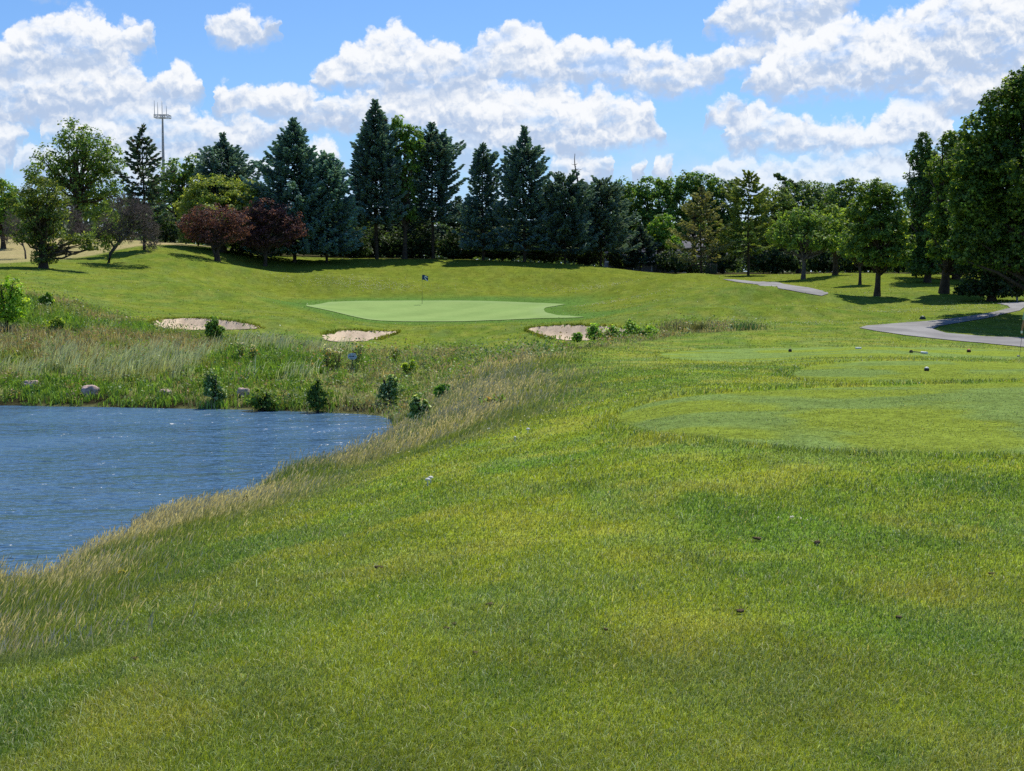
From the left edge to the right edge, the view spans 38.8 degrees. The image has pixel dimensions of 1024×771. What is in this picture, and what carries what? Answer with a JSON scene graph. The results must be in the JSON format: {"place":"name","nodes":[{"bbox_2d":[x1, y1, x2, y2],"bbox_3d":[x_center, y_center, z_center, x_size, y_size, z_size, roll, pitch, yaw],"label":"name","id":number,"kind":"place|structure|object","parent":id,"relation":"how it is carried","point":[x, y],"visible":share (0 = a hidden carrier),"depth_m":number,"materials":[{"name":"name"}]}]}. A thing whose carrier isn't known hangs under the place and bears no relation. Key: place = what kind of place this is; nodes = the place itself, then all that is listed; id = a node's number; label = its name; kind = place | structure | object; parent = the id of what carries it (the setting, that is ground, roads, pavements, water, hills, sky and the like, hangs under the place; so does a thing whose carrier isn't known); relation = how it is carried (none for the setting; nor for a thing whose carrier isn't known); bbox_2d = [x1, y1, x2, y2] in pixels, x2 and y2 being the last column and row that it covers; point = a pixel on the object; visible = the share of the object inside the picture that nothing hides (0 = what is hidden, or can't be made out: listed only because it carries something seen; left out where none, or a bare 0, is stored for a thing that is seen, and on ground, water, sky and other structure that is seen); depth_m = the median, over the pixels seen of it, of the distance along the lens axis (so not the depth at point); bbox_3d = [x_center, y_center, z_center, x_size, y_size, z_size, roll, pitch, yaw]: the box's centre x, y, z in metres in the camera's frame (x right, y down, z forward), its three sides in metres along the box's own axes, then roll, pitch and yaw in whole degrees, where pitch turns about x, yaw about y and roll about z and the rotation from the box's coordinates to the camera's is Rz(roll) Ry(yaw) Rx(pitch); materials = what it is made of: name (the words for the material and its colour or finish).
{"place":"outdoors","nodes":[
{"label":"outdoors","id":0,"kind":"place"},
{"bbox_2d":[0,405,392,576],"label":"pond water","id":1,"kind":"structure","parent":0,"point":[72,476],"depth_m":36.61,"materials":[{"name":"blue liquid"}]},
{"bbox_2d":[0,341,671,669],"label":"tall dry grass","id":2,"kind":"structure","parent":0,"point":[459,409],"depth_m":17.12,"materials":[{"name":"plant"}]},
{"bbox_2d":[0,236,1023,770],"bbox_3d":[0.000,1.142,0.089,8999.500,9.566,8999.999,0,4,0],"label":"ground","id":3,"kind":"structure","parent":0,"point":[460,276],"depth_m":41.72,"materials":[{"name":"green plant"}]},
{"bbox_2d":[0,177,27,248],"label":"broadleaf tree","id":4,"kind":"object","parent":3,"relation":"on","point":[10,188],"visible":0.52,"depth_m":126.62,"materials":[{"name":"green plant"}]},
{"bbox_2d":[0,206,31,258],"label":"broadleaf tree","id":5,"kind":"object","parent":3,"relation":"on","point":[11,226],"visible":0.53,"depth_m":112.37,"materials":[{"name":"grey plant"}]},
{"bbox_2d":[0,274,32,326],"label":"bank shrub","id":6,"kind":"object","parent":3,"relation":"on","point":[12,294],"visible":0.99,"depth_m":62.48,"materials":[{"name":"green plant"}]},
{"bbox_2d":[37,292,55,305],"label":"bank shrub","id":7,"kind":"object","parent":3,"relation":"on","point":[48,297],"visible":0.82,"depth_m":69.44,"materials":[{"name":"green plant"}]},
{"bbox_2d":[4,175,99,268],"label":"creeper covered tree","id":8,"kind":"object","parent":3,"relation":"on","point":[42,225],"visible":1,"depth_m":102.37,"materials":[{"name":"green plant"}]},
{"bbox_2d":[39,315,67,332],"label":"bank shrub","id":9,"kind":"object","parent":3,"relation":"on","point":[58,321],"visible":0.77,"depth_m":62.28,"materials":[{"name":"green plant"}]},
{"bbox_2d":[56,201,92,255],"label":"dead shrub","id":10,"kind":"object","parent":3,"relation":"on","point":[79,225],"visible":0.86,"depth_m":115.28,"materials":[{"name":"grey plant"}]},
{"bbox_2d":[20,117,130,235],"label":"broadleaf tree","id":11,"kind":"object","parent":3,"relation":"on","point":[76,181],"visible":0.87,"depth_m":148.03,"materials":[{"name":"green plant"}]},
{"bbox_2d":[80,385,99,395],"bbox_3d":[-14.939,0.199,51.569,0.637,0.445,0.467,0,4,0],"label":"boulder","id":12,"kind":"object","parent":3,"relation":"on","point":[85,389],"visible":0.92,"depth_m":51.40,"materials":[{"name":"grey stone"}]},
{"bbox_2d":[82,192,163,262],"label":"crab apple tree","id":13,"kind":"object","parent":3,"relation":"on","point":[135,211],"visible":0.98,"depth_m":110.63,"materials":[{"name":"grey plant"}]},
{"bbox_2d":[108,123,177,249],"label":"spruce tree","id":14,"kind":"object","parent":3,"relation":"on","point":[153,195],"visible":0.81,"depth_m":119.19,"materials":[{"name":"green plant"}]},
{"bbox_2d":[154,102,170,200],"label":"radio mast","id":15,"kind":"object","parent":3,"relation":"on","point":[162,118],"visible":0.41,"depth_m":593.66,"materials":[{"name":"grey metal"}]},
{"bbox_2d":[152,212,179,242],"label":"undergrowth bush","id":16,"kind":"object","parent":3,"relation":"on","point":[169,232],"visible":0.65,"depth_m":139.93,"materials":[{"name":"green plant"}]},
{"bbox_2d":[145,152,205,241],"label":"broadleaf tree","id":17,"kind":"object","parent":3,"relation":"on","point":[185,175],"visible":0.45,"depth_m":150.22,"materials":[{"name":"green plant"}]},
{"bbox_2d":[154,318,259,330],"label":"sand bunker","id":18,"kind":"object","parent":3,"relation":"on","point":[198,323],"visible":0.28,"depth_m":75.53},
{"bbox_2d":[175,202,254,261],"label":"plum tree","id":19,"kind":"object","parent":3,"relation":"on","point":[206,228],"visible":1,"depth_m":118.30,"materials":[{"name":"red plant"}]},
{"bbox_2d":[204,315,226,340],"bbox_3d":[-13.032,-2.387,64.229,1.042,1.443,0.863,0,4,0],"label":"bank shrub","id":20,"kind":"object","parent":3,"relation":"on","point":[213,327],"visible":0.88,"depth_m":64.03,"materials":[{"name":"green plant"}]},
{"bbox_2d":[203,368,228,401],"bbox_3d":[-10.231,0.096,50.182,0.894,1.423,0.724,-1,5,-13],"label":"bank shrub","id":21,"kind":"object","parent":3,"relation":"on","point":[210,382],"visible":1,"depth_m":50.01,"materials":[{"name":"green plant"}]},
{"bbox_2d":[177,131,266,224],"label":"spruce tree","id":22,"kind":"object","parent":3,"relation":"on","point":[223,156],"visible":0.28,"depth_m":130.69,"materials":[{"name":"green plant"}]},
{"bbox_2d":[172,173,275,252],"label":"willow tree","id":23,"kind":"object","parent":3,"relation":"on","point":[228,196],"visible":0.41,"depth_m":127.07,"materials":[{"name":"green plant"}]},
{"bbox_2d":[230,342,249,358],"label":"dock plant","id":24,"kind":"object","parent":3,"relation":"on","point":[240,353],"visible":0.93,"depth_m":57.33,"materials":[{"name":"green plant"}]},
{"bbox_2d":[245,387,282,410],"bbox_3d":[-8.369,0.538,49.159,1.299,0.995,1.126,0,4,0],"label":"bank shrub","id":25,"kind":"object","parent":3,"relation":"on","point":[266,403],"visible":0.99,"depth_m":49.01,"materials":[{"name":"green plant"}]},
{"bbox_2d":[230,198,308,266],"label":"plum tree","id":26,"kind":"object","parent":3,"relation":"on","point":[268,218],"visible":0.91,"depth_m":123.18,"materials":[{"name":"red plant"}]},
{"bbox_2d":[235,117,338,261],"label":"spruce tree","id":27,"kind":"object","parent":3,"relation":"on","point":[286,152],"visible":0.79,"depth_m":126.72,"materials":[{"name":"green plant"}]},
{"bbox_2d":[305,377,331,411],"bbox_3d":[-6.471,0.389,48.587,0.906,1.312,0.684,0,4,0],"label":"bank shrub","id":28,"kind":"object","parent":3,"relation":"on","point":[318,394],"visible":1,"depth_m":48.50,"materials":[{"name":"green plant"}]},
{"bbox_2d":[316,342,333,365],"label":"dock plant","id":29,"kind":"object","parent":3,"relation":"on","point":[326,355],"visible":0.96,"depth_m":55.22,"materials":[{"name":"green plant"}]},
{"bbox_2d":[294,150,366,262],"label":"spruce tree","id":30,"kind":"object","parent":3,"relation":"on","point":[332,175],"visible":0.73,"depth_m":128.07,"materials":[{"name":"green plant"}]},
{"bbox_2d":[328,347,344,368],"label":"dock plant","id":31,"kind":"object","parent":3,"relation":"on","point":[337,359],"visible":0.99,"depth_m":55.23,"materials":[{"name":"green plant"}]},
{"bbox_2d":[339,227,373,257],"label":"undergrowth bush","id":32,"kind":"object","parent":3,"relation":"on","point":[365,247],"visible":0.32,"depth_m":136.20,"materials":[{"name":"green plant"}]},
{"bbox_2d":[346,340,368,367],"bbox_3d":[-5.884,-1.181,55.242,0.848,1.139,0.816,2,5,26],"label":"dock plant","id":33,"kind":"object","parent":3,"relation":"on","point":[355,350],"visible":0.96,"depth_m":55.24,"materials":[{"name":"green plant"}]},
{"bbox_2d":[322,330,395,341],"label":"sand bunker","id":34,"kind":"object","parent":3,"relation":"on","point":[367,336],"visible":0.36,"depth_m":74.46},
{"bbox_2d":[353,221,389,257],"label":"undergrowth bush","id":35,"kind":"object","parent":3,"relation":"on","point":[382,247],"visible":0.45,"depth_m":138.96,"materials":[{"name":"green plant"}]},
{"bbox_2d":[341,98,408,258],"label":"spruce tree","id":36,"kind":"object","parent":3,"relation":"on","point":[373,153],"visible":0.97,"depth_m":132.05,"materials":[{"name":"green plant"}]},
{"bbox_2d":[0,273,770,423],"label":"meadow weeds","id":37,"kind":"object","parent":3,"relation":"on","point":[277,359],"visible":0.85,"depth_m":55.28,"materials":[{"name":"green plant"}]},
{"bbox_2d":[374,374,402,402],"bbox_3d":[-4.131,0.170,48.936,0.988,1.144,0.741,0,4,0],"label":"bank shrub","id":38,"kind":"object","parent":3,"relation":"on","point":[392,385],"visible":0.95,"depth_m":48.79,"materials":[{"name":"green plant"}]},
{"bbox_2d":[146,316,641,339],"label":"bunker fringe grass","id":39,"kind":"structure","parent":3,"relation":"on","point":[384,336],"depth_m":74.46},
{"bbox_2d":[379,226,413,257],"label":"undergrowth bush","id":40,"kind":"object","parent":3,"relation":"on","point":[394,248],"visible":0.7,"depth_m":139.94,"materials":[{"name":"green plant"}]},
{"bbox_2d":[371,207,423,257],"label":"spruce tree","id":41,"kind":"object","parent":3,"relation":"on","point":[389,229],"visible":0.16,"depth_m":142.53,"materials":[{"name":"green plant"}]},
{"bbox_2d":[388,115,425,258],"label":"broadleaf tree","id":42,"kind":"object","parent":3,"relation":"on","point":[407,150],"visible":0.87,"depth_m":133.62,"materials":[{"name":"green plant"}]},
{"bbox_2d":[401,360,420,373],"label":"bank shrub","id":43,"kind":"object","parent":3,"relation":"on","point":[406,364],"visible":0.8,"depth_m":54.64,"materials":[{"name":"green plant"}]},
{"bbox_2d":[406,392,431,419],"bbox_3d":[-2.262,0.638,35.242,0.636,0.947,0.513,0,4,0],"label":"bank shrub","id":44,"kind":"object","parent":3,"relation":"on","point":[416,404],"visible":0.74,"depth_m":35.22,"materials":[{"name":"green plant"}]},
{"bbox_2d":[397,202,442,257],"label":"spruce tree","id":45,"kind":"object","parent":3,"relation":"on","point":[436,234],"visible":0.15,"depth_m":141.63,"materials":[{"name":"green plant"}]},
{"bbox_2d":[407,224,438,257],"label":"undergrowth bush","id":46,"kind":"object","parent":3,"relation":"on","point":[418,248],"visible":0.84,"depth_m":138.91,"materials":[{"name":"green plant"}]},
{"bbox_2d":[407,122,471,258],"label":"spruce tree","id":47,"kind":"object","parent":3,"relation":"on","point":[442,150],"visible":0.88,"depth_m":135.65,"materials":[{"name":"green plant"}]},
{"bbox_2d":[306,300,579,320],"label":"putting green","id":48,"kind":"object","parent":3,"relation":"on","point":[433,310],"visible":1,"depth_m":100.00,"materials":[{"name":"green plant"}]},
{"bbox_2d":[432,383,453,397],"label":"bank shrub","id":49,"kind":"object","parent":3,"relation":"on","point":[440,388],"visible":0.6,"depth_m":41.28,"materials":[{"name":"green plant"}]},
{"bbox_2d":[435,226,473,258],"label":"undergrowth bush","id":50,"kind":"object","parent":3,"relation":"on","point":[444,247],"visible":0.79,"depth_m":137.75,"materials":[{"name":"green plant"}]},
{"bbox_2d":[434,198,475,258],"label":"spruce tree","id":51,"kind":"object","parent":3,"relation":"on","point":[450,225],"visible":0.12,"depth_m":141.74,"materials":[{"name":"green plant"}]},
{"bbox_2d":[0,188,936,272],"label":"distant woods","id":52,"kind":"object","parent":3,"relation":"on","point":[742,266],"visible":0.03,"depth_m":210.19,"materials":[{"name":"green plant"}]},
{"bbox_2d":[458,227,488,258],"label":"undergrowth bush","id":53,"kind":"object","parent":3,"relation":"on","point":[477,254],"visible":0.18,"depth_m":139.47,"materials":[{"name":"green plant"}]},
{"bbox_2d":[451,142,508,259],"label":"spruce tree","id":54,"kind":"object","parent":3,"relation":"on","point":[473,210],"visible":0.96,"depth_m":133.41,"materials":[{"name":"green plant"}]},
{"bbox_2d":[478,393,505,405],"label":"dock plant","id":55,"kind":"object","parent":3,"relation":"on","point":[494,398],"visible":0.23,"depth_m":29.09,"materials":[{"name":"green plant"}]},
{"bbox_2d":[485,225,520,260],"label":"undergrowth bush","id":56,"kind":"object","parent":3,"relation":"on","point":[497,253],"visible":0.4,"depth_m":139.78,"materials":[{"name":"green plant"}]},
{"bbox_2d":[489,125,558,261],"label":"spruce tree","id":57,"kind":"object","parent":3,"relation":"on","point":[514,179],"visible":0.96,"depth_m":132.05,"materials":[{"name":"green plant"}]},
{"bbox_2d":[526,244,562,262],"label":"undergrowth bush","id":58,"kind":"object","parent":3,"relation":"on","point":[544,258],"visible":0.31,"depth_m":139.14,"materials":[{"name":"green plant"}]},
{"bbox_2d":[530,155,603,263],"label":"spruce tree","id":59,"kind":"object","parent":3,"relation":"on","point":[572,202],"visible":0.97,"depth_m":131.98,"materials":[{"name":"green plant"}]},
{"bbox_2d":[529,325,624,340],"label":"sand bunker","id":60,"kind":"object","parent":3,"relation":"on","point":[556,330],"visible":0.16,"depth_m":74.04},
{"bbox_2d":[563,247,604,265],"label":"undergrowth bush","id":61,"kind":"object","parent":3,"relation":"on","point":[584,258],"visible":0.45,"depth_m":139.84,"materials":[{"name":"green plant"}]},
{"bbox_2d":[585,322,604,340],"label":"leafy weed","id":62,"kind":"object","parent":3,"relation":"on","point":[593,329],"visible":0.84,"depth_m":59.77,"materials":[{"name":"green plant"}]},
{"bbox_2d":[574,175,642,266],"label":"spruce tree","id":63,"kind":"object","parent":3,"relation":"on","point":[608,213],"visible":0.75,"depth_m":135.06,"materials":[{"name":"green plant"}]},
{"bbox_2d":[604,324,620,337],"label":"leafy weed","id":64,"kind":"object","parent":3,"relation":"on","point":[613,327],"visible":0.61,"depth_m":60.26,"materials":[{"name":"green plant"}]},
{"bbox_2d":[603,243,641,268],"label":"undergrowth bush","id":65,"kind":"object","parent":3,"relation":"on","point":[617,262],"visible":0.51,"depth_m":141.66,"materials":[{"name":"green plant"}]},
{"bbox_2d":[602,175,652,268],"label":"broadleaf tree","id":66,"kind":"object","parent":3,"relation":"on","point":[627,193],"visible":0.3,"depth_m":149.88,"materials":[{"name":"green plant"}]},
{"bbox_2d":[619,318,639,335],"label":"leafy weed","id":67,"kind":"object","parent":3,"relation":"on","point":[629,327],"visible":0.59,"depth_m":61.54,"materials":[{"name":"green plant"}]},
{"bbox_2d":[266,273,1015,520],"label":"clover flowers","id":68,"kind":"object","parent":3,"relation":"on","point":[790,517],"visible":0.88,"depth_m":101.62,"materials":[{"name":"white plant"}]},
{"bbox_2d":[620,224,664,270],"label":"spruce tree","id":69,"kind":"object","parent":3,"relation":"on","point":[649,245],"visible":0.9,"depth_m":139.78,"materials":[{"name":"green plant"}]},
{"bbox_2d":[637,326,658,335],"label":"leafy weed","id":70,"kind":"object","parent":3,"relation":"on","point":[652,328],"visible":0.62,"depth_m":61.59,"materials":[{"name":"green plant"}]},
{"bbox_2d":[632,175,689,271],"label":"broadleaf tree","id":71,"kind":"object","parent":3,"relation":"on","point":[664,188],"visible":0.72,"depth_m":147.99,"materials":[{"name":"green plant"}]},
{"bbox_2d":[644,213,681,272],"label":"broadleaf tree","id":72,"kind":"object","parent":3,"relation":"on","point":[655,228],"visible":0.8,"depth_m":141.69,"materials":[{"name":"green plant"}]},
{"bbox_2d":[603,235,727,272],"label":"house","id":73,"kind":"structure","parent":3,"relation":"on","point":[644,268],"depth_m":165.88,"materials":[{"name":"grey"}]},
{"bbox_2d":[654,243,693,273],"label":"undergrowth bush","id":74,"kind":"object","parent":3,"relation":"on","point":[668,262],"visible":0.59,"depth_m":138.01,"materials":[{"name":"green plant"}]},
{"bbox_2d":[647,318,708,332],"bbox_3d":[7.227,-2.700,64.552,2.288,0.865,2.077,-3,6,-37],"label":"reed clump","id":75,"kind":"object","parent":3,"relation":"on","point":[682,325],"visible":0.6,"depth_m":64.20,"materials":[{"name":"green plant"}]},
{"bbox_2d":[674,252,705,273],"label":"undergrowth bush","id":76,"kind":"object","parent":3,"relation":"on","point":[678,265],"visible":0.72,"depth_m":136.13,"materials":[{"name":"green plant"}]},
{"bbox_2d":[663,170,729,252],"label":"broadleaf tree","id":77,"kind":"object","parent":3,"relation":"on","point":[697,180],"visible":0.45,"depth_m":149.33,"materials":[{"name":"green plant"}]},
{"bbox_2d":[665,186,735,272],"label":"larch tree","id":78,"kind":"object","parent":3,"relation":"on","point":[692,225],"visible":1,"depth_m":126.76,"materials":[{"name":"green plant"}]},
{"bbox_2d":[699,177,745,272],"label":"broadleaf tree","id":79,"kind":"object","parent":3,"relation":"on","point":[720,197],"visible":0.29,"depth_m":150.32,"materials":[{"name":"green plant"}]},
{"bbox_2d":[703,240,742,273],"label":"undergrowth bush","id":80,"kind":"object","parent":3,"relation":"on","point":[723,265],"visible":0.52,"depth_m":141.07,"materials":[{"name":"green plant"}]},
{"bbox_2d":[714,169,781,274],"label":"pine tree","id":81,"kind":"object","parent":3,"relation":"on","point":[736,198],"visible":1,"depth_m":127.75,"materials":[{"name":"green plant"}]},
{"bbox_2d":[725,321,775,330],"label":"reed clump","id":82,"kind":"object","parent":3,"relation":"on","point":[744,326],"visible":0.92,"depth_m":64.07,"materials":[{"name":"green plant"}]},
{"bbox_2d":[743,247,779,273],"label":"undergrowth bush","id":83,"kind":"object","parent":3,"relation":"on","point":[759,264],"visible":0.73,"depth_m":138.00,"materials":[{"name":"green plant"}]},
{"bbox_2d":[750,183,802,272],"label":"broadleaf tree","id":84,"kind":"object","parent":3,"relation":"on","point":[788,201],"visible":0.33,"depth_m":140.85,"materials":[{"name":"green plant"}]},
{"bbox_2d":[765,245,800,273],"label":"undergrowth bush","id":85,"kind":"object","parent":3,"relation":"on","point":[785,261],"visible":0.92,"depth_m":136.99,"materials":[{"name":"green plant"}]},
{"bbox_2d":[764,207,840,278],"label":"broadleaf tree","id":86,"kind":"object","parent":3,"relation":"on","point":[805,223],"visible":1,"depth_m":113.61,"materials":[{"name":"green plant"}]},
{"bbox_2d":[770,173,846,272],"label":"broadleaf tree","id":87,"kind":"object","parent":3,"relation":"on","point":[807,197],"visible":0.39,"depth_m":144.09,"materials":[{"name":"green plant"}]},
{"bbox_2d":[800,241,842,272],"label":"undergrowth bush","id":88,"kind":"object","parent":3,"relation":"on","point":[818,263],"visible":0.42,"depth_m":134.58,"materials":[{"name":"green plant"}]},
{"bbox_2d":[815,203,848,274],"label":"broadleaf tree","id":89,"kind":"object","parent":3,"relation":"on","point":[840,214],"visible":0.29,"depth_m":117.27,"materials":[{"name":"green plant"}]},
{"bbox_2d":[808,177,868,272],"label":"broadleaf tree","id":90,"kind":"object","parent":3,"relation":"on","point":[842,201],"visible":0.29,"depth_m":138.28,"materials":[{"name":"green plant"}]},
{"bbox_2d":[826,251,863,272],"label":"undergrowth bush","id":91,"kind":"object","parent":3,"relation":"on","point":[846,265],"visible":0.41,"depth_m":133.06,"materials":[{"name":"green plant"}]},
{"bbox_2d":[836,222,866,284],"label":"maple tree","id":92,"kind":"object","parent":3,"relation":"on","point":[851,257],"visible":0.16,"depth_m":104.33,"materials":[{"name":"green plant"}]},
{"bbox_2d":[840,177,916,295],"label":"maple tree","id":93,"kind":"object","parent":3,"relation":"on","point":[873,232],"visible":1,"depth_m":86.24,"materials":[{"name":"green plant"}]},
{"bbox_2d":[897,131,952,282],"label":"maple tree","id":94,"kind":"object","parent":3,"relation":"on","point":[923,205],"visible":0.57,"depth_m":106.77,"materials":[{"name":"green plant"}]},
{"bbox_2d":[899,146,976,279],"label":"maple tree","id":95,"kind":"object","parent":3,"relation":"on","point":[908,188],"visible":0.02,"depth_m":113.37,"materials":[{"name":"green plant"}]},
{"bbox_2d":[922,130,978,293],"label":"maple tree","id":96,"kind":"object","parent":3,"relation":"on","point":[942,179],"visible":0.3,"depth_m":87.34,"materials":[{"name":"green plant"}]},
{"bbox_2d":[941,65,1023,290],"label":"maple tree","id":97,"kind":"object","parent":3,"relation":"on","point":[985,202],"visible":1,"depth_m":67.89,"materials":[{"name":"green plant"}]},
{"bbox_2d":[952,251,1023,300],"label":"bush","id":98,"kind":"object","parent":3,"relation":"on","point":[991,286],"visible":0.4,"depth_m":83.34,"materials":[{"name":"green plant"}]},
{"bbox_2d":[0,0,1023,271],"label":"sky","id":99,"kind":"structure","parent":0,"point":[824,91],"materials":[{"name":"blue"}]},
{"bbox_2d":[724,279,827,295],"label":"cart path","id":100,"kind":"structure","parent":0,"point":[798,288],"depth_m":103.13,"materials":[{"name":"concrete"}]},
{"bbox_2d":[860,302,1023,346],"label":"cart path","id":101,"kind":"structure","parent":0,"point":[921,328],"depth_m":63.44,"materials":[{"name":"concrete"}]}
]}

